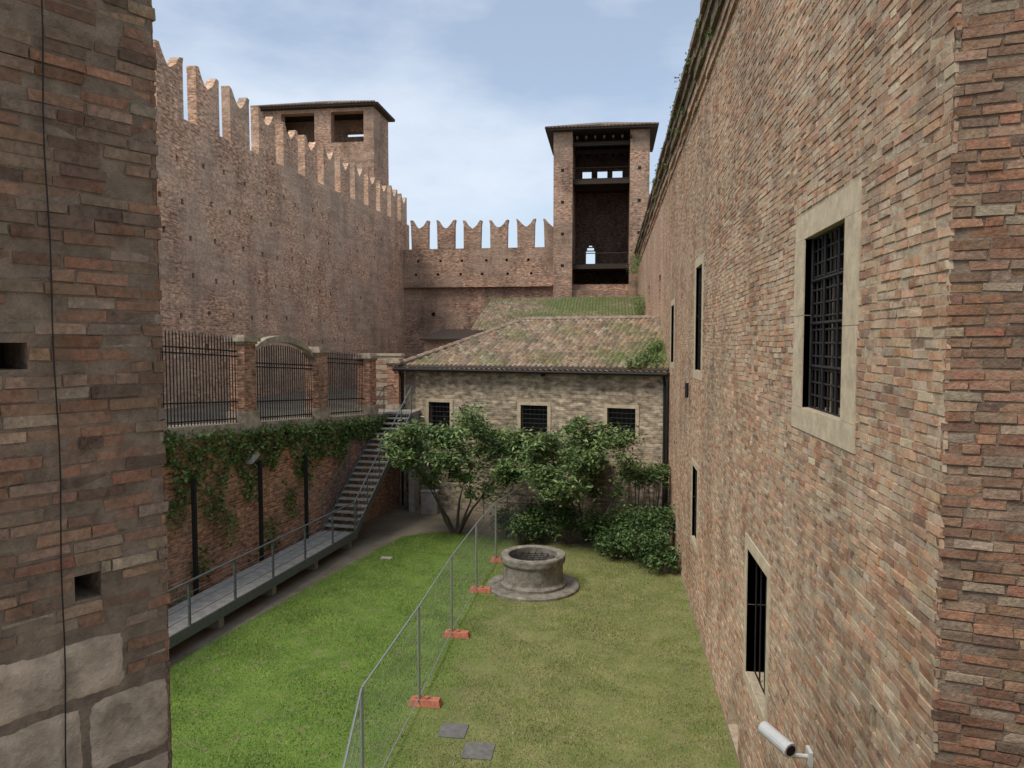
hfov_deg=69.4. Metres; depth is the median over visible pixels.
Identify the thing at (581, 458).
magnolia tree
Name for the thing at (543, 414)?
window grates
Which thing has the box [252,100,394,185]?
castle tower
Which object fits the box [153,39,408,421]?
castle wall
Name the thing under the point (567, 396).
walls
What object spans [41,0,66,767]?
electric cable
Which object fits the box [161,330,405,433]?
iron railing
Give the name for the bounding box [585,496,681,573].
shrub
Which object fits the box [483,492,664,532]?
garden railing
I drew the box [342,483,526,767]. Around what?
temporary fence
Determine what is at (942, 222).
wall
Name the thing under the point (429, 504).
metal staircase
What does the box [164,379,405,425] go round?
terrace pavement
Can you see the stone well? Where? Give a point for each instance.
(532, 573)
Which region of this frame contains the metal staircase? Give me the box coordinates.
[322,384,438,539]
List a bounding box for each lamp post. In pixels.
[182,478,198,595]
[243,450,263,561]
[296,455,308,538]
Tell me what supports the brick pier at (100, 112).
on the ground at (388, 527)
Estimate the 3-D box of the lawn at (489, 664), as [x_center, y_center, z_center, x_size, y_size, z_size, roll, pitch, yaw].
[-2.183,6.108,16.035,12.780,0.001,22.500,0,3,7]
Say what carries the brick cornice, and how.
on the wall at (942, 222)
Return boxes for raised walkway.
[167,501,357,648]
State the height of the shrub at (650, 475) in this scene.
2.950 m
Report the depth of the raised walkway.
19.80 m
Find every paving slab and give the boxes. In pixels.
[380,556,391,559]
[437,722,468,738]
[460,742,494,760]
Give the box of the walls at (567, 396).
[405,370,668,527]
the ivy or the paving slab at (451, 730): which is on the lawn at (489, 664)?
the paving slab at (451, 730)
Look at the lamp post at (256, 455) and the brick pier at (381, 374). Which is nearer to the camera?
the lamp post at (256, 455)
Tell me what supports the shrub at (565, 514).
on the ground at (388, 527)
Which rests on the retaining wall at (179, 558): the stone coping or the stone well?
the stone coping
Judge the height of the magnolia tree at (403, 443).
5.013 m
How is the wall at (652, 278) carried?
on the ground at (388, 527)
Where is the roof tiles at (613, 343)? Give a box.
[406,318,669,372]
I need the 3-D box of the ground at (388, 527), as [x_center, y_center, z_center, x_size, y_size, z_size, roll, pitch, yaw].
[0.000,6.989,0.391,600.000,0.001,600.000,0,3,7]
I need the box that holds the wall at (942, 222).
[665,0,959,767]
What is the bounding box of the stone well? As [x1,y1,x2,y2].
[487,545,578,601]
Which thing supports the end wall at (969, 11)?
on the ground at (388, 527)
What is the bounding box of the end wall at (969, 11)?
[935,0,1023,767]
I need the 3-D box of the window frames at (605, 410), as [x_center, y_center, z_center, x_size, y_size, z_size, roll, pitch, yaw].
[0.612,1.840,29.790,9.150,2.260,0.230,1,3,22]
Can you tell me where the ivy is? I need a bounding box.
[163,414,402,604]
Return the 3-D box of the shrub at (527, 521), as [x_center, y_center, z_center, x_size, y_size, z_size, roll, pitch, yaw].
[0.467,4.723,26.101,2.808,1.684,2.679,0,3,7]
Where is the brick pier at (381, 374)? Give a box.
[376,354,404,408]
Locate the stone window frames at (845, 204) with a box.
[670,178,862,721]
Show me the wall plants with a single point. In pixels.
(655, 346)
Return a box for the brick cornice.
[634,0,737,263]
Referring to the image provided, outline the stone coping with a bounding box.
[163,413,395,439]
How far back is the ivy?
21.85 m
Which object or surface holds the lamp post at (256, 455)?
on the ground at (388, 527)
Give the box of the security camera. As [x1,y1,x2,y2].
[758,721,812,767]
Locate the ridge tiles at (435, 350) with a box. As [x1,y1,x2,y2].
[392,315,659,367]
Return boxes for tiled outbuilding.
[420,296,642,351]
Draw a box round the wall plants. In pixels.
[484,16,713,368]
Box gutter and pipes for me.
[392,364,668,512]
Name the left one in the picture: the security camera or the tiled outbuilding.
the tiled outbuilding
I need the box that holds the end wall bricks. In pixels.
[930,0,1023,767]
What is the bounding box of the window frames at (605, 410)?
[425,399,638,458]
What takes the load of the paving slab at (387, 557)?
on the lawn at (489, 664)
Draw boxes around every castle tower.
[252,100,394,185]
[545,122,658,297]
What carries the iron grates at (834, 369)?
on the wall at (942, 222)
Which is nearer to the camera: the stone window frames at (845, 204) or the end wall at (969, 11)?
the end wall at (969, 11)
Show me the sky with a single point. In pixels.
(471, 89)
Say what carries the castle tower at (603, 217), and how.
on the ground at (388, 527)
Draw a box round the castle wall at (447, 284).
[403,218,628,422]
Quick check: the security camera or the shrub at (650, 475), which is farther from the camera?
the shrub at (650, 475)
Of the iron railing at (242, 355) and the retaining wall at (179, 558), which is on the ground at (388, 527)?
the retaining wall at (179, 558)
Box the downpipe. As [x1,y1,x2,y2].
[664,381,688,529]
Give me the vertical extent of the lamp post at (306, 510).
3.300 m
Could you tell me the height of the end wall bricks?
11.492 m
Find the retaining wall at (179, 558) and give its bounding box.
[164,422,399,608]
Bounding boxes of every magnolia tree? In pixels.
[377,398,539,533]
[510,413,647,541]
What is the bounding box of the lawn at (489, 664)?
[169,532,739,767]
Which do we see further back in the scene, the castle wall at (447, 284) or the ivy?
the castle wall at (447, 284)
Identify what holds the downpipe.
attached to the wall at (942, 222)
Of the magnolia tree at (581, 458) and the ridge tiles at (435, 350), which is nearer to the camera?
the magnolia tree at (581, 458)
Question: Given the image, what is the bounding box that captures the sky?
[152,0,700,263]
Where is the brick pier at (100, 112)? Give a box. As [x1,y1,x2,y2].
[0,0,172,767]
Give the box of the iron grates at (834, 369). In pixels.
[673,223,844,695]
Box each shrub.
[489,497,563,544]
[524,495,620,549]
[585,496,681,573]
[608,455,670,538]
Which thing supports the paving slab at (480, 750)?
on the lawn at (489, 664)
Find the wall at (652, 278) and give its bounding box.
[638,191,666,342]
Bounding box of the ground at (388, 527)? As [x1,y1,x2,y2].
[169,467,739,766]
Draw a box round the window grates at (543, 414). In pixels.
[429,402,634,437]
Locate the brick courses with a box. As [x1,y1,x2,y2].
[665,0,961,767]
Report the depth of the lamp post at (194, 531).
19.37 m

